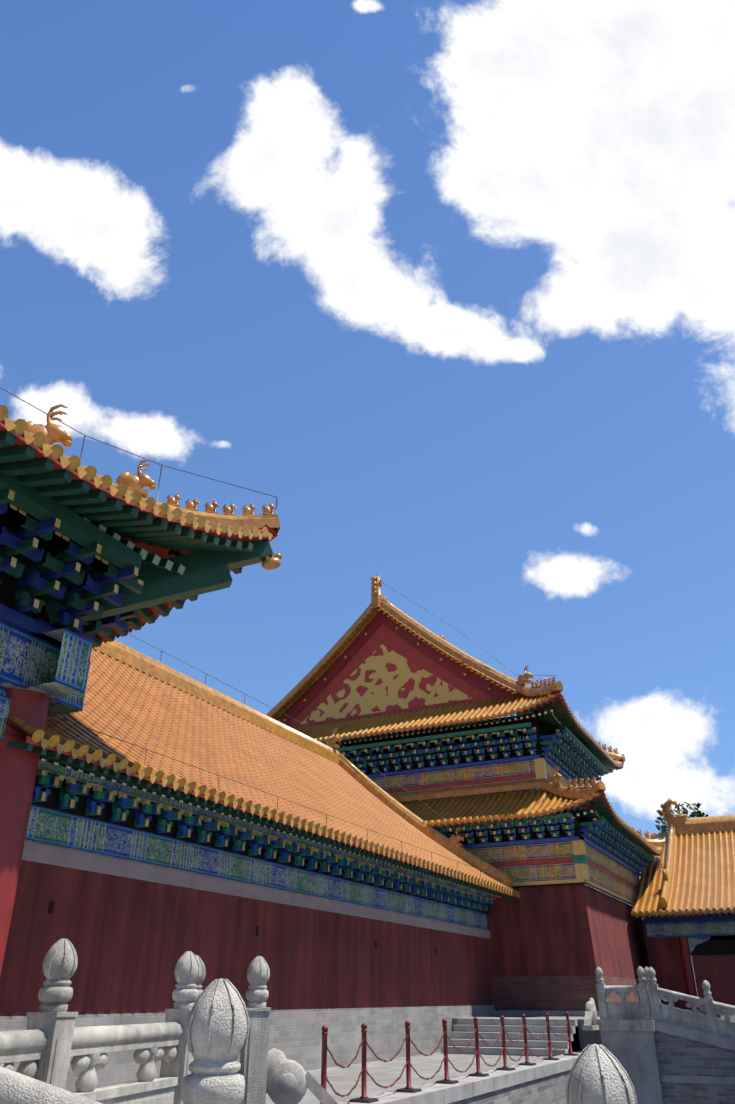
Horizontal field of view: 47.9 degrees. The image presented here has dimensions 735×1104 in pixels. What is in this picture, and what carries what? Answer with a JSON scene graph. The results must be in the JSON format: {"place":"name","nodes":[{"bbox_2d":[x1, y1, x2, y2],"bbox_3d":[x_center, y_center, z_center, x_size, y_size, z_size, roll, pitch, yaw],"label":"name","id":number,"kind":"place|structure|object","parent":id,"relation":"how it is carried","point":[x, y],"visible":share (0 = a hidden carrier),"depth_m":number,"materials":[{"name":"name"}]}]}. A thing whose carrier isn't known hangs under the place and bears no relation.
{"place":"outdoors","nodes":[
{"label":"outdoors","id":0,"kind":"place"},
{"bbox_2d":[0,387,281,975],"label":"gate pavilion","id":1,"kind":"structure","parent":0,"point":[89,558],"depth_m":12.53,"materials":[{"name":"wood"}]},
{"bbox_2d":[0,747,495,1091],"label":"gallery wall","id":2,"kind":"structure","parent":0,"point":[345,964],"depth_m":17.23,"materials":[{"name":"red paint"}]},
{"bbox_2d":[4,640,519,900],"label":"gallery roof","id":3,"kind":"structure","parent":2,"relation":"on","point":[135,697],"depth_m":22.07,"materials":[{"name":"orange tile"}]},
{"bbox_2d":[51,575,554,878],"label":"lightning wires","id":4,"kind":"object","parent":3,"relation":"attached to","point":[310,731],"visible":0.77,"depth_m":24.34,"materials":[{"name":"grey metal"}]},
{"bbox_2d":[0,0,734,994],"label":"sky","id":5,"kind":"structure","parent":0,"point":[448,285],"materials":[{"name":"blue"}]},
{"bbox_2d":[265,1052,548,1103],"bbox_3d":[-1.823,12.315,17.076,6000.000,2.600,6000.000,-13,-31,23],"label":"ground","id":6,"kind":"structure","parent":0,"point":[342,1081],"depth_m":18.01,"materials":[{"name":"grey stone"}]},
{"bbox_2d":[337,1050,582,1103],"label":"channel walls","id":7,"kind":"structure","parent":0,"point":[542,1081],"depth_m":16.54,"materials":[{"name":"stone"}]},
{"bbox_2d":[320,1012,578,1103],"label":"stanchions","id":8,"kind":"object","parent":7,"relation":"on","point":[364,1098],"visible":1,"depth_m":14.82,"materials":[{"name":"red metal"}]},
{"bbox_2d":[441,1010,734,1103],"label":"stairs","id":9,"kind":"structure","parent":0,"point":[661,1062],"depth_m":23.18,"materials":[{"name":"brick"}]},
{"bbox_2d":[0,938,734,1103],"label":"balustrades","id":10,"kind":"object","parent":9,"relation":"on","point":[198,1042],"visible":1,"depth_m":6.03,"materials":[{"name":"stone"}]},
{"bbox_2d":[192,713,654,1016],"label":"building","id":11,"kind":"structure","parent":9,"relation":"on","point":[560,931],"depth_m":31.73,"materials":[{"name":"red paint"}]},
{"bbox_2d":[266,574,624,775],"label":"upper roof","id":12,"kind":"structure","parent":11,"relation":"on","point":[384,665],"depth_m":39.73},
{"bbox_2d":[390,766,665,856],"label":"lower roof","id":13,"kind":"structure","parent":11,"relation":"attached to","point":[589,804],"depth_m":33.06,"materials":[{"name":"tile"}]},
{"bbox_2d":[654,801,708,832],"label":"tree","id":14,"kind":"object","parent":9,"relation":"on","point":[663,828],"visible":0.1,"depth_m":62.57,"materials":[{"name":"green plant"}]},
{"bbox_2d":[631,798,734,1012],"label":"hall","id":15,"kind":"structure","parent":9,"relation":"on","point":[684,906],"depth_m":35.66,"materials":[{"name":"tile"}]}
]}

